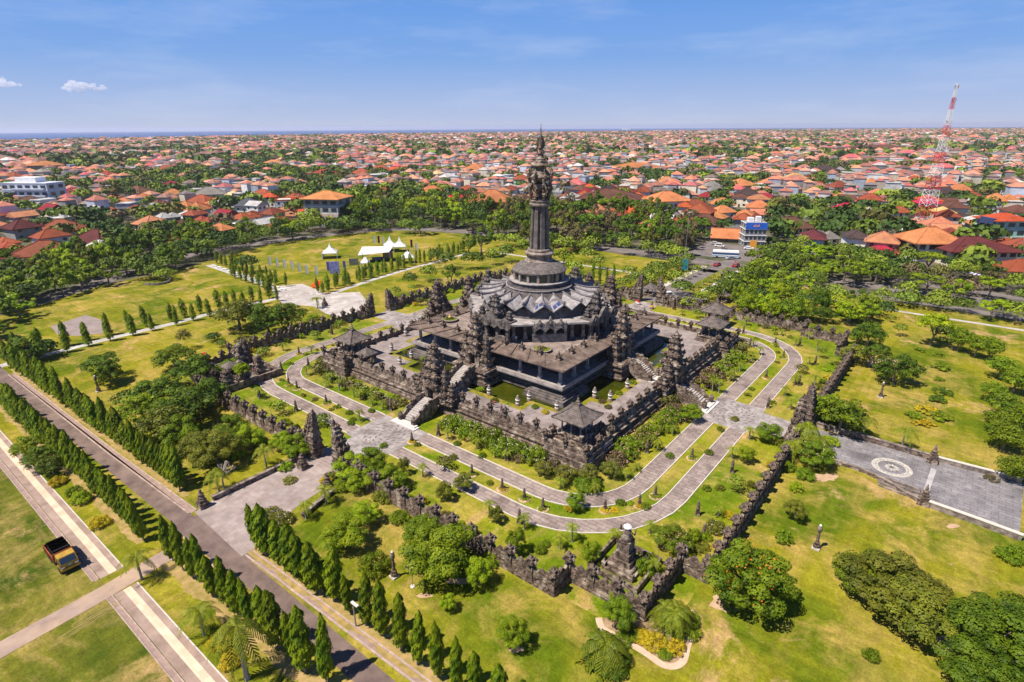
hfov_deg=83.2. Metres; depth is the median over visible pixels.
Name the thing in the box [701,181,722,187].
house
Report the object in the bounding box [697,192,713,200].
house
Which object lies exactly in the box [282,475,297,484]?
bush
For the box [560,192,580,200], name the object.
house
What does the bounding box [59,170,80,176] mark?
house
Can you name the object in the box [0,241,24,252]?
house
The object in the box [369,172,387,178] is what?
house
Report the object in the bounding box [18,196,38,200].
house
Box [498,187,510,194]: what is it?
house
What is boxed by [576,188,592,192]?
house
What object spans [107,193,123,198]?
house
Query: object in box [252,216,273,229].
house
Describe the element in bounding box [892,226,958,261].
villa
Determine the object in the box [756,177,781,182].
house
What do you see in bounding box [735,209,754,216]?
house
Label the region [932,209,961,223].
house
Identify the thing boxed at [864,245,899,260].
house
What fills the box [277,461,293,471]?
bush
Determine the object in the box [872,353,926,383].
tree
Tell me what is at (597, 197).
tree
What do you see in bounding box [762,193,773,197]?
house
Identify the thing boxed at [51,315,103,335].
paved patch
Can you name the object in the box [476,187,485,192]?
house
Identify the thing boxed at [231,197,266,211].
house
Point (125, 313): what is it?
columnar cypress
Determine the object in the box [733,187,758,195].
house
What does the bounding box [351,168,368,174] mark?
house
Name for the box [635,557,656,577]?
bush
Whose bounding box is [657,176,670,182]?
house
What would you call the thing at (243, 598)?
columnar cypress
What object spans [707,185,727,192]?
house
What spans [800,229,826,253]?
house
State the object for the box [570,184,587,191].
house
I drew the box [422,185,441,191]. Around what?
house
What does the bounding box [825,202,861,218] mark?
house
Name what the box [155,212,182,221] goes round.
house
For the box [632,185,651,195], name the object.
house
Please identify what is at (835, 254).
house
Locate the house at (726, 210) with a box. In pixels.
[714,205,736,217]
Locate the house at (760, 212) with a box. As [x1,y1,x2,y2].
[750,208,771,219]
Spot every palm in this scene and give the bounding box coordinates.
[117,547,158,579]
[177,601,222,637]
[202,467,229,491]
[205,614,273,681]
[252,443,277,467]
[253,387,263,398]
[278,342,286,350]
[295,500,316,519]
[309,297,321,307]
[313,483,336,504]
[325,373,334,382]
[333,378,342,390]
[353,409,363,420]
[355,389,364,399]
[367,396,376,405]
[378,400,388,409]
[417,463,429,476]
[442,428,452,439]
[470,438,482,448]
[482,499,497,513]
[502,450,513,457]
[516,512,531,528]
[551,533,568,550]
[554,476,567,488]
[565,521,580,541]
[574,630,634,681]
[588,481,601,494]
[605,528,621,539]
[621,467,633,478]
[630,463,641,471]
[643,519,656,533]
[645,434,656,446]
[645,557,662,574]
[645,599,677,638]
[651,439,663,450]
[652,531,667,547]
[653,607,692,644]
[654,424,662,431]
[659,599,696,638]
[666,425,678,434]
[708,378,717,391]
[711,505,725,515]
[714,379,726,392]
[726,445,737,458]
[737,361,744,370]
[743,426,755,439]
[775,438,807,461]
[781,385,791,395]
[786,398,796,409]
[791,376,800,384]
[793,421,820,448]
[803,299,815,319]
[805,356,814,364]
[806,435,835,451]
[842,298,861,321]
[849,414,878,433]
[890,425,919,446]
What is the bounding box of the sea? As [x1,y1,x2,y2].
[0,127,1023,139]
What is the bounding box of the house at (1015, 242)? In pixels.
[999,237,1023,257]
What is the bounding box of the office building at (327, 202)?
[299,190,353,227]
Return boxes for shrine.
[355,348,377,363]
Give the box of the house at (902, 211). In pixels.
[887,206,912,216]
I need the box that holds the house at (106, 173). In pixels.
[100,171,117,175]
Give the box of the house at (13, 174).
[7,172,23,177]
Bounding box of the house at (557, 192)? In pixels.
[552,189,562,196]
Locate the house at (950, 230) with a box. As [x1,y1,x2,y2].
[930,225,955,232]
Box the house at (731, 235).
[710,227,739,242]
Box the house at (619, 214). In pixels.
[610,208,627,224]
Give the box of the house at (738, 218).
[732,212,751,228]
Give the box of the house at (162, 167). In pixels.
[159,165,175,169]
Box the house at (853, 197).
[837,194,856,204]
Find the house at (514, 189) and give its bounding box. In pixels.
[505,185,518,195]
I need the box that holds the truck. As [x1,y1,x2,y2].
[42,536,80,573]
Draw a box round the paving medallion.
[871,458,912,476]
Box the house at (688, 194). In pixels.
[681,188,690,197]
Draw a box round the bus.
[712,249,738,257]
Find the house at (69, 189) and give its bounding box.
[66,187,78,193]
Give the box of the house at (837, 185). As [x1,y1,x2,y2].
[827,181,846,190]
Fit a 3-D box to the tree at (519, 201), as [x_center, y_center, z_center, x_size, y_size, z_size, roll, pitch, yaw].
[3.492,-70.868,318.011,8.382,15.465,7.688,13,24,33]
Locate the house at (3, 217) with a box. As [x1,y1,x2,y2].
[0,213,7,221]
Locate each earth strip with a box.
[0,405,146,543]
[10,369,189,497]
[161,559,330,681]
[248,548,447,681]
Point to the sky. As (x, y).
(66, 65)
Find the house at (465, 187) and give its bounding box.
[460,185,471,190]
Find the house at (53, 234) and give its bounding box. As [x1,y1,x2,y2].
[28,228,72,241]
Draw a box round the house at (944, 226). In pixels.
[929,223,961,229]
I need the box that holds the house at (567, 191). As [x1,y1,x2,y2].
[563,189,577,193]
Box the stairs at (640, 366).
[627,352,659,382]
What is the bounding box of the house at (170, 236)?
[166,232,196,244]
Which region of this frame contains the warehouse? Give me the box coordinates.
[832,144,926,149]
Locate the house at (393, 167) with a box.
[390,166,406,171]
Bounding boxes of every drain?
[0,461,97,581]
[12,374,194,512]
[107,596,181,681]
[256,561,424,681]
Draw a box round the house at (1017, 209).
[997,204,1023,213]
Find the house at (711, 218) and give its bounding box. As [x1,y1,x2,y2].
[692,213,722,229]
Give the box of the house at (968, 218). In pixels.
[962,215,978,224]
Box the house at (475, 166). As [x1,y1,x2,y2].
[465,164,486,169]
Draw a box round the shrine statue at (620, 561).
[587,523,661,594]
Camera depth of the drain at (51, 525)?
82.96 m
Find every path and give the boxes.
[0,551,178,658]
[46,606,115,650]
[59,603,117,637]
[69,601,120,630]
[595,610,696,669]
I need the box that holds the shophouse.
[738,216,768,246]
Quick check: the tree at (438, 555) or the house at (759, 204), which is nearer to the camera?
the tree at (438, 555)
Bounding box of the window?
[919,245,925,249]
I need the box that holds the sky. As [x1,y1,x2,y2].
[0,0,1023,132]
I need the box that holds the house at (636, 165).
[612,162,659,169]
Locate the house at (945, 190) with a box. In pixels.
[923,186,953,196]
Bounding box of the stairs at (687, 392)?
[674,378,719,413]
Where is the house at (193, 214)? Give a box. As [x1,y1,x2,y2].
[180,209,209,220]
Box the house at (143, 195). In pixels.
[137,193,154,202]
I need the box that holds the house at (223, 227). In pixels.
[213,223,235,239]
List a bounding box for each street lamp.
[350,600,358,626]
[406,563,414,587]
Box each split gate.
[295,409,359,477]
[356,288,403,319]
[623,273,675,307]
[783,383,817,450]
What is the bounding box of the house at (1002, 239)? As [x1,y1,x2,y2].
[993,237,1010,241]
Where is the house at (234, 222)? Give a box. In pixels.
[230,220,250,230]
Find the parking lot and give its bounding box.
[690,242,774,261]
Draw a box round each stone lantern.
[398,355,401,364]
[409,349,413,358]
[487,385,490,395]
[515,394,519,405]
[527,390,531,400]
[554,399,559,410]
[592,387,596,397]
[608,390,612,400]
[625,378,629,388]
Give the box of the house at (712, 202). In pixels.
[708,197,735,208]
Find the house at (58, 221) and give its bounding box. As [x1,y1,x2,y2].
[42,218,85,233]
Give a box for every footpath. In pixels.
[0,298,276,367]
[0,432,121,578]
[0,438,115,573]
[114,583,225,681]
[123,586,214,681]
[206,264,260,283]
[331,253,465,292]
[498,252,640,273]
[663,266,706,286]
[761,288,1023,330]
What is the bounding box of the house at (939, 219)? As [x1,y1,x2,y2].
[917,216,954,225]
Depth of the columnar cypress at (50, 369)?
116.86 m
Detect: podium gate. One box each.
[450,311,502,387]
[457,275,474,307]
[584,270,595,285]
[598,305,642,381]
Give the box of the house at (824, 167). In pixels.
[810,164,839,171]
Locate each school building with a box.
[576,188,643,205]
[654,145,696,149]
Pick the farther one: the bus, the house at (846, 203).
the house at (846, 203)
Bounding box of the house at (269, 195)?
[262,192,278,206]
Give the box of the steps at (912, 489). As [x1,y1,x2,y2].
[877,474,920,496]
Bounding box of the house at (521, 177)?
[512,174,526,185]
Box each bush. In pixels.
[47,475,66,487]
[58,475,68,483]
[64,484,83,496]
[68,490,92,505]
[87,514,112,530]
[145,431,164,441]
[193,405,211,419]
[205,624,220,638]
[205,630,233,653]
[217,648,240,671]
[227,449,246,460]
[252,436,269,446]
[264,505,282,516]
[267,510,294,525]
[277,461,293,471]
[280,418,291,424]
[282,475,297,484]
[305,315,321,320]
[319,476,332,482]
[324,471,337,478]
[329,375,343,382]
[333,480,351,491]
[342,377,351,383]
[343,381,355,388]
[346,420,354,424]
[350,382,361,390]
[357,549,391,580]
[361,390,372,396]
[363,390,378,397]
[371,489,390,503]
[373,392,385,398]
[379,442,387,447]
[386,399,401,407]
[388,509,409,524]
[390,394,399,398]
[394,481,410,488]
[396,398,407,405]
[437,414,461,430]
[441,510,450,515]
[446,414,466,432]
[449,453,457,458]
[453,441,460,445]
[457,420,482,439]
[458,552,478,565]
[468,424,489,442]
[477,452,485,457]
[481,427,504,444]
[481,551,498,567]
[486,479,493,485]
[488,435,514,457]
[503,438,529,456]
[509,453,525,462]
[520,444,548,465]
[534,543,546,553]
[539,539,550,547]
[546,457,562,469]
[563,505,572,512]
[572,474,602,493]
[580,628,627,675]
[583,640,631,681]
[598,398,606,403]
[604,404,611,408]
[605,449,627,465]
[610,506,618,512]
[611,439,638,459]
[612,630,631,647]
[614,435,644,450]
[615,498,625,505]
[619,622,641,642]
[631,428,659,445]
[632,626,649,645]
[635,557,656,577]
[637,422,659,434]
[641,502,651,509]
[641,551,657,565]
[642,630,666,653]
[648,413,678,431]
[656,644,674,660]
[659,405,683,423]
[663,402,683,411]
[664,637,685,656]
[665,452,674,458]
[669,620,702,641]
[685,611,699,625]
[690,541,710,554]
[694,375,716,388]
[698,529,712,541]
[700,366,725,379]
[701,484,711,491]
[704,449,713,454]
[706,518,724,534]
[708,373,721,384]
[710,522,722,533]
[713,364,730,375]
[714,360,728,368]
[715,484,725,490]
[716,426,724,431]
[720,593,746,612]
[722,354,739,364]
[722,510,734,519]
[726,348,747,359]
[730,416,738,421]
[746,480,754,487]
[774,439,783,446]
[774,528,793,544]
[778,325,789,330]
[782,460,796,471]
[788,481,803,491]
[795,467,815,481]
[815,383,823,390]
[821,435,840,445]
[822,368,834,371]
[849,334,862,339]
[861,647,880,663]
[903,410,926,421]
[910,418,937,427]
[914,347,925,351]
[914,404,938,415]
[927,410,954,421]
[928,395,947,403]
[930,361,950,371]
[932,352,944,356]
[932,387,953,395]
[933,376,945,380]
[983,474,1000,482]
[992,545,1023,565]
[1005,543,1023,564]
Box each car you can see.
[714,243,724,246]
[725,255,736,259]
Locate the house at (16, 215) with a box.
[6,209,39,221]
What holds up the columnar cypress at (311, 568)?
on the earth strip at (422, 667)
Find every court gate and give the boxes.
[412,340,459,407]
[422,278,454,319]
[600,273,626,306]
[656,330,689,395]
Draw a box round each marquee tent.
[322,244,337,258]
[360,257,369,266]
[383,236,394,245]
[393,237,405,248]
[401,250,414,263]
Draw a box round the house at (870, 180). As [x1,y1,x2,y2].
[866,178,875,182]
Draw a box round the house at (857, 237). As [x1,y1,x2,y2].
[840,229,867,246]
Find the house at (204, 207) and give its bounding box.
[170,200,212,211]
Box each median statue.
[284,376,293,386]
[293,381,301,390]
[322,395,330,405]
[407,432,416,444]
[466,463,477,477]
[496,478,507,492]
[518,487,529,502]
[537,497,548,512]
[598,498,610,514]
[633,494,645,509]
[649,485,660,500]
[686,448,696,460]
[762,369,769,379]
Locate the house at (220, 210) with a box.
[212,208,237,221]
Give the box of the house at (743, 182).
[723,178,758,187]
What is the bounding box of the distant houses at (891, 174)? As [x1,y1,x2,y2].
[0,127,1023,236]
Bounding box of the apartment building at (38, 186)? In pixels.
[0,176,66,197]
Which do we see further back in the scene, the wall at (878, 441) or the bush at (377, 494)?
the wall at (878, 441)
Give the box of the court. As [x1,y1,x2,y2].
[322,324,740,473]
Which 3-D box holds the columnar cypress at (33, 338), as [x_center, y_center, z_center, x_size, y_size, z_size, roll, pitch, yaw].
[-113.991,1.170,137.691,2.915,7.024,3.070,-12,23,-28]
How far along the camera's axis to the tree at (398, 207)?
329.77 m
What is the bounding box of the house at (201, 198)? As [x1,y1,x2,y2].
[186,194,212,202]
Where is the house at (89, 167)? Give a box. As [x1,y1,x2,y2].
[81,166,102,169]
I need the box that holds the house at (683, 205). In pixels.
[677,201,692,214]
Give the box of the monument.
[407,126,663,407]
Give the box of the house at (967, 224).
[963,219,972,227]
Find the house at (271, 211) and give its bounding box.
[258,207,286,217]
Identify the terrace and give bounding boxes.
[802,429,1023,531]
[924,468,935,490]
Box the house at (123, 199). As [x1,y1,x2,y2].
[114,197,133,207]
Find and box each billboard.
[329,261,339,274]
[349,258,358,267]
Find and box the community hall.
[468,189,510,213]
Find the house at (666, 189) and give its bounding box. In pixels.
[660,187,678,191]
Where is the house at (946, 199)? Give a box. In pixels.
[937,197,959,202]
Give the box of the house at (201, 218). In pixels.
[193,215,217,223]
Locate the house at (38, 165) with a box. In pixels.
[24,160,64,169]
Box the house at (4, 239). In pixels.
[0,237,22,244]
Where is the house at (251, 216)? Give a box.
[234,212,262,221]
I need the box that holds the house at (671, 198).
[641,191,690,211]
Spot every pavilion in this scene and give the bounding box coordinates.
[333,323,372,358]
[551,395,603,447]
[643,280,656,296]
[695,309,729,342]
[699,297,733,326]
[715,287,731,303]
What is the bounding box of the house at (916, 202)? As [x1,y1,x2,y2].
[911,197,942,207]
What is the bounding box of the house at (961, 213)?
[952,209,969,216]
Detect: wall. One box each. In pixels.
[144,274,170,284]
[192,304,364,444]
[211,452,306,500]
[301,477,347,517]
[320,316,423,384]
[343,427,800,621]
[393,268,632,304]
[459,380,658,457]
[653,316,740,369]
[667,294,857,414]
[813,420,929,458]
[829,459,917,501]
[929,500,1023,540]
[938,456,1022,483]
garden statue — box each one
[294,400,298,411]
[389,399,392,410]
[436,424,440,436]
[505,448,509,460]
[516,508,520,524]
[645,440,648,453]
[695,500,700,515]
[701,524,706,539]
[730,459,734,473]
[766,396,769,408]
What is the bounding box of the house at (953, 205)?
[938,200,970,213]
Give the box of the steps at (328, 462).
[306,454,335,480]
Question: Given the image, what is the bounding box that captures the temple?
[190,338,282,391]
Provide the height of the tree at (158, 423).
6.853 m
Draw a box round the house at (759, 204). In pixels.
[745,200,768,209]
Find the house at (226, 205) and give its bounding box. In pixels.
[208,200,230,209]
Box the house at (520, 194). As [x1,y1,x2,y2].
[516,193,529,199]
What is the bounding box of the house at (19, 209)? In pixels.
[5,208,40,219]
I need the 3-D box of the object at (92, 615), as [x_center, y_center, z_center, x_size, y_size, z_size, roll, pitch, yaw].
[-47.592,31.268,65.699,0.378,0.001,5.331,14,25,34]
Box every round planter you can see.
[442,314,457,321]
[533,345,551,352]
[627,310,636,315]
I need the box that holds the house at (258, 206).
[244,200,267,211]
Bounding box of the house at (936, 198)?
[914,195,943,201]
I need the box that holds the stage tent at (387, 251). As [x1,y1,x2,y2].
[358,246,392,262]
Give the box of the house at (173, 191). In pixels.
[162,188,179,193]
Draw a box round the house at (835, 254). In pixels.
[825,244,849,257]
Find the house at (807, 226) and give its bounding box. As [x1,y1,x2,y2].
[767,216,816,234]
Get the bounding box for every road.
[0,228,1003,314]
[0,368,395,681]
[176,515,253,572]
[260,298,801,531]
[287,308,774,505]
[642,247,760,301]
[643,288,706,303]
[679,251,1023,300]
[687,266,1023,319]
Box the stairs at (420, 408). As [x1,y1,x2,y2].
[391,392,437,430]
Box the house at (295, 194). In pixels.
[284,193,304,200]
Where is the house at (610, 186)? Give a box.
[601,184,617,188]
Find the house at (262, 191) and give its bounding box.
[254,189,269,194]
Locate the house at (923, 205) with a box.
[909,204,935,210]
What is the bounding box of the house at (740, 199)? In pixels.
[731,193,747,207]
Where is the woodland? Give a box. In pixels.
[0,127,1023,591]
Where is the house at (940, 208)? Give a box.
[928,206,957,217]
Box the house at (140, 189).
[124,185,154,195]
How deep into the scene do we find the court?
111.31 m
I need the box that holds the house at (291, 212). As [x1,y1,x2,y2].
[279,206,298,217]
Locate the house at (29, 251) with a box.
[11,239,59,259]
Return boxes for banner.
[681,259,688,270]
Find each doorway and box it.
[515,327,522,337]
[574,324,580,335]
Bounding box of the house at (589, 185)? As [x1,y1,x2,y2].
[584,184,599,188]
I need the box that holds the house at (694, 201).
[687,198,713,207]
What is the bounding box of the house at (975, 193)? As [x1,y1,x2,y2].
[967,191,981,200]
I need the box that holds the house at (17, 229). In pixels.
[0,219,44,239]
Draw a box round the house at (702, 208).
[681,203,716,216]
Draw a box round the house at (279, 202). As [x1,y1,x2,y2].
[274,196,302,208]
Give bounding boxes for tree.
[0,249,28,270]
[0,259,51,296]
[0,276,33,295]
[0,292,36,318]
[0,298,15,315]
[0,319,9,333]
[0,336,53,360]
[1,286,39,303]
[7,435,40,457]
[19,444,55,469]
[24,253,49,275]
[33,455,62,474]
[35,249,76,265]
[37,260,62,290]
[40,241,56,252]
[41,266,75,295]
[50,241,83,262]
[56,234,93,251]
[60,236,85,252]
[60,255,96,279]
[62,262,95,285]
[71,242,99,264]
[76,351,120,378]
[86,240,103,268]
[90,238,127,270]
[90,264,121,284]
[91,364,122,384]
[105,256,136,274]
[106,233,144,256]
[114,392,167,422]
[118,248,146,271]
[123,226,146,246]
[126,227,150,254]
[127,372,185,400]
[132,404,188,438]
[134,232,168,253]
[138,223,163,249]
[149,343,196,367]
[149,386,217,419]
[151,240,198,259]
[155,242,176,267]
[158,414,199,444]
[159,243,184,269]
[164,219,188,237]
[166,236,192,250]
[169,353,214,383]
[175,429,221,459]
[178,217,209,235]
[180,227,207,239]
[184,377,228,407]
[186,428,244,469]
[212,298,255,329]
[214,413,249,434]
[217,357,244,372]
[218,461,234,487]
[232,363,251,379]
[232,423,265,450]
[234,216,259,232]
[241,305,267,326]
[247,302,288,333]
[266,302,307,327]
[268,430,289,450]
[270,213,290,228]
[278,432,309,457]
[279,220,302,239]
[319,511,367,550]
[331,450,368,478]
[344,202,369,223]
[345,468,372,491]
[349,190,358,202]
[351,204,368,227]
[351,499,382,524]
[353,194,374,202]
[357,201,383,228]
[358,446,387,472]
[365,198,383,212]
[377,463,409,486]
[387,209,411,220]
[389,195,404,209]
[392,204,410,220]
[396,457,409,470]
[397,521,475,582]
[401,199,412,209]
[401,513,442,542]
[404,201,428,224]
[408,218,433,234]
[411,196,428,218]
[420,188,440,196]
[422,196,442,219]
[426,207,453,228]
[427,198,446,221]
[432,188,446,199]
[433,196,460,220]
[435,480,453,498]
[436,200,449,223]
[436,208,458,225]
[439,592,455,610]
[440,263,460,282]
[444,203,464,227]
[446,191,468,218]
[453,471,472,489]
[459,218,484,233]
[459,233,473,251]
[460,206,473,230]
[464,555,493,586]
[466,226,496,255]
[471,193,494,209]
[483,208,513,232]
[487,505,502,521]
[496,614,530,649]
[497,198,512,210]
[497,211,510,240]
[499,197,522,213]
[499,199,513,229]
[504,527,526,553]
[505,190,528,204]
[506,202,531,232]
[511,199,525,221]
[517,223,530,244]
[519,210,530,226]
[522,216,530,241]
[524,198,530,211]
[533,460,552,475]
[549,210,563,229]
[549,217,559,230]
[549,232,557,242]
[553,197,568,208]
[553,203,563,227]
[553,247,575,263]
[553,464,577,482]
[558,208,581,230]
[559,222,586,248]
[562,204,576,229]
[566,491,585,509]
[568,200,589,214]
[568,207,588,214]
[574,213,604,228]
[578,463,598,481]
[580,196,598,211]
[580,540,602,562]
[583,225,604,243]
[585,224,602,248]
[586,190,603,205]
[588,204,617,227]
[597,198,620,206]
[599,217,619,233]
[599,459,622,476]
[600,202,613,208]
[602,594,636,630]
[604,230,623,245]
[609,192,626,207]
[611,220,636,231]
[612,213,646,231]
[613,195,639,207]
[614,200,628,232]
[623,224,641,247]
[629,196,653,208]
[630,201,647,218]
[637,231,660,253]
[638,209,666,221]
[640,215,664,244]
[647,197,657,214]
[648,198,675,214]
[650,207,675,224]
[651,211,665,225]
[651,523,693,553]
[657,218,676,240]
[665,218,699,237]
[671,214,698,228]
[674,224,694,255]
[676,215,712,231]
[679,403,703,419]
[687,528,700,541]
[691,227,704,236]
[703,537,788,620]
[723,277,748,301]
[730,283,744,307]
[736,277,755,289]
[737,291,759,312]
[737,446,757,462]
[738,548,799,600]
[739,285,759,308]
[744,258,771,269]
[746,244,768,257]
[747,262,762,283]
[754,278,771,288]
[755,259,770,275]
[755,292,776,315]
[755,422,783,440]
[758,264,771,282]
[758,277,776,288]
[761,298,783,317]
[764,247,788,268]
[766,281,795,298]
[777,240,803,253]
[778,279,794,299]
[779,264,795,278]
[780,295,805,320]
[781,254,800,270]
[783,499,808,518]
[784,271,814,290]
[793,288,813,296]
[795,262,830,280]
[796,298,812,319]
[796,440,836,466]
[797,253,815,267]
[798,242,826,256]
[802,255,828,263]
[806,306,839,322]
[810,244,833,254]
[813,288,831,310]
[813,393,850,422]
[815,259,842,276]
[816,396,870,430]
[826,250,865,272]
[827,258,864,281]
[830,293,849,312]
[831,548,902,594]
[834,300,866,323]
[836,548,953,625]
[838,345,875,362]
[843,265,867,286]
[846,288,866,304]
[850,321,888,345]
[855,291,880,308]
[857,300,882,320]
[861,343,892,370]
[862,262,892,282]
[865,259,890,278]
[868,571,962,644]
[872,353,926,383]
[909,272,949,292]
[916,251,948,273]
[916,313,956,345]
[931,634,1023,681]
[938,596,1023,681]
[940,278,974,297]
[947,327,975,351]
[956,590,1023,662]
[966,270,1008,288]
[966,334,989,357]
[978,336,1007,359]
[978,379,1008,398]
[979,275,1007,298]
[979,299,1013,319]
[980,410,1014,424]
[981,261,1007,284]
[983,354,1021,378]
[983,391,1023,415]
[983,420,1023,450]
[993,455,1023,481]
[999,369,1023,393]
[1001,404,1023,432]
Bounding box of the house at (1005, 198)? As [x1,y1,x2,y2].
[985,193,1021,206]
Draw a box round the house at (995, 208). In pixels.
[977,206,998,213]
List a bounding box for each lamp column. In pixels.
[93,375,101,392]
[389,551,399,580]
[811,524,822,551]
[877,382,884,398]
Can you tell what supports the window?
in the villa
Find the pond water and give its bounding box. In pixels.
[398,341,670,409]
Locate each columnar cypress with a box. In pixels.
[0,339,10,365]
[0,383,9,415]
[2,383,15,415]
[5,341,12,366]
[6,387,19,423]
[6,396,16,419]
[7,345,19,371]
[8,332,20,352]
[12,395,22,424]
[15,354,23,374]
[18,396,31,431]
[19,351,26,375]
[19,399,33,437]
[20,352,29,378]
[23,356,31,379]
[25,405,37,437]
[27,332,44,358]
[29,406,43,443]
[30,361,36,384]
[32,327,41,340]
[32,355,38,384]
[35,369,44,391]
[36,360,48,391]
[38,416,46,444]
[41,369,50,393]
[42,418,51,446]
[46,427,53,453]
[47,366,58,394]
[50,372,63,402]
[51,424,60,457]
[51,428,63,462]
[53,377,65,405]
[57,320,70,344]
[58,438,69,467]
[59,329,70,351]
[59,429,73,471]
[62,383,69,406]
[63,377,74,409]
[66,384,76,414]
[68,440,79,474]
[72,387,83,419]
[73,446,85,481]
[78,396,84,420]
[79,322,89,336]
[79,449,89,480]
[80,325,92,345]
[81,398,90,423]
[81,454,92,486]
[82,393,96,425]
[83,462,98,495]
[85,396,100,431]
[93,466,100,497]
[94,396,106,432]
[97,402,108,435]
[97,469,105,503]
[98,471,111,507]
[100,312,111,329]
[102,317,113,340]
[105,410,114,441]
[105,474,120,516]
[108,406,123,445]
[115,486,124,519]
[118,421,128,448]
[120,488,129,523]
[122,310,127,327]
[123,419,134,454]
[124,495,135,530]
[125,497,146,540]
[126,314,136,335]
[127,428,141,461]
[134,430,147,465]
[138,305,148,325]
[140,431,153,469]
[146,436,158,470]
[147,313,154,330]
[153,443,162,475]
[157,514,173,560]
[158,443,168,479]
[162,442,177,482]
[165,302,172,321]
[167,444,185,490]
[168,520,185,569]
[171,304,178,325]
[177,298,187,316]
[181,537,194,578]
[188,303,195,320]
[188,533,202,583]
[195,294,203,313]
[199,555,216,595]
[204,298,212,316]
[211,288,222,307]
[213,555,228,605]
[218,253,222,264]
[222,290,229,306]
[223,254,227,265]
[224,568,240,614]
[229,252,233,264]
[230,289,235,299]
[231,263,236,277]
[236,576,253,621]
[237,266,242,280]
[239,291,245,301]
[243,267,247,281]
[244,503,256,543]
[248,286,254,300]
[248,502,271,554]
[249,260,255,275]
[249,268,253,284]
[249,584,266,633]
[255,271,260,285]
[257,287,262,302]
[258,265,262,276]
[259,589,283,646]
[261,273,264,287]
[263,279,271,298]
[264,265,267,277]
[266,273,272,290]
[267,518,281,562]
[269,269,273,281]
[273,269,277,282]
[274,284,278,300]
[277,522,295,573]
[279,610,296,656]
[283,271,287,284]
[287,604,315,671]
[288,532,305,583]
[299,540,324,592]
[314,277,318,290]
[314,612,333,681]
[320,281,324,292]
[322,544,344,600]
[324,273,329,290]
[332,273,336,288]
[335,271,338,284]
[338,574,354,612]
[341,270,345,284]
[346,272,350,284]
[357,264,360,281]
[357,572,372,625]
[361,266,364,279]
[363,264,367,276]
[367,261,371,277]
[370,578,389,635]
[374,261,379,273]
[383,258,387,273]
[390,258,393,271]
[390,591,409,649]
[395,255,399,268]
[401,254,405,267]
[409,610,426,665]
[418,249,421,262]
[427,620,444,677]
[448,635,462,681]
[466,650,483,681]
[488,662,508,681]
[591,262,594,277]
[597,265,601,283]
[612,263,615,279]
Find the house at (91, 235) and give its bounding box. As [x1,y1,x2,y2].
[71,228,118,243]
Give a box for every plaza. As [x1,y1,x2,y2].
[272,284,366,316]
[274,288,322,300]
[346,415,427,456]
[363,422,409,445]
[375,311,422,327]
[628,301,656,312]
[699,397,790,437]
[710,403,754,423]
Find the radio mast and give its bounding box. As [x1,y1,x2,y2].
[914,84,958,219]
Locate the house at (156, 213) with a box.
[142,203,159,215]
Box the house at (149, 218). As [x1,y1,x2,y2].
[130,215,169,229]
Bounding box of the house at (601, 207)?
[588,204,605,213]
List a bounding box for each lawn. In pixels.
[0,231,1023,681]
[0,458,184,681]
[179,284,860,617]
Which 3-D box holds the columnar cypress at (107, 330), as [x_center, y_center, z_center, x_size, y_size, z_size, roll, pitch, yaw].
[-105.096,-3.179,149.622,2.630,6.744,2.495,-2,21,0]
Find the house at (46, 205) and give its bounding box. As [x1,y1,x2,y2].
[36,203,61,216]
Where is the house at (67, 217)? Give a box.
[47,214,76,220]
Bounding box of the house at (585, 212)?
[577,209,595,227]
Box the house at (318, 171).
[305,169,340,176]
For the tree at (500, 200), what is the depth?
313.18 m
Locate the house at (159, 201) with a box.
[147,199,169,204]
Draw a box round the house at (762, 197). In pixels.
[746,194,770,203]
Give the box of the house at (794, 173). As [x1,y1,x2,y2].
[780,172,808,178]
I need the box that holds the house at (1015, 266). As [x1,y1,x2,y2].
[991,258,1023,274]
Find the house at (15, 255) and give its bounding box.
[0,254,19,272]
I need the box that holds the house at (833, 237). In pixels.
[818,230,841,243]
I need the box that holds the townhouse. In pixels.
[972,212,1023,239]
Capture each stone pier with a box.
[195,488,209,509]
[296,453,308,470]
[321,297,327,306]
[321,474,333,489]
[916,484,930,507]
[926,445,938,465]
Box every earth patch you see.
[416,593,432,597]
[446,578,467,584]
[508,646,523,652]
[602,614,685,662]
[709,591,749,612]
[814,473,837,481]
[865,358,897,366]
[932,635,954,652]
[946,524,959,528]
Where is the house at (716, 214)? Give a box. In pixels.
[711,211,729,218]
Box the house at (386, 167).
[373,165,389,171]
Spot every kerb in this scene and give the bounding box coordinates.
[0,430,123,566]
[0,459,98,579]
[0,466,93,581]
[9,375,189,513]
[14,373,196,510]
[106,598,174,681]
[112,595,183,681]
[137,582,227,681]
[245,554,414,681]
[252,550,431,681]
[259,298,802,533]
[272,301,788,519]
[286,319,775,506]
[300,335,761,494]
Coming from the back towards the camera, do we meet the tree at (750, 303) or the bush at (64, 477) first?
the tree at (750, 303)
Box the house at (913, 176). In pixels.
[907,175,920,184]
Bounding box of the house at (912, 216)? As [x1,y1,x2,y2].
[908,212,929,219]
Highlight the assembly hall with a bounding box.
[932,236,1023,265]
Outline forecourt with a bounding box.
[195,447,333,555]
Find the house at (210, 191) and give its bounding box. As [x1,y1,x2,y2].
[195,186,227,196]
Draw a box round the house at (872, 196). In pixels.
[856,193,883,208]
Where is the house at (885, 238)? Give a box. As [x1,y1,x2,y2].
[863,231,900,249]
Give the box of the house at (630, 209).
[625,205,638,217]
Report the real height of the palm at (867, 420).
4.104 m
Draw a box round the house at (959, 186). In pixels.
[951,183,973,191]
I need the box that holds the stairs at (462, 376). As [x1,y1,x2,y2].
[449,360,475,391]
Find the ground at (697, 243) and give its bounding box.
[0,158,1023,322]

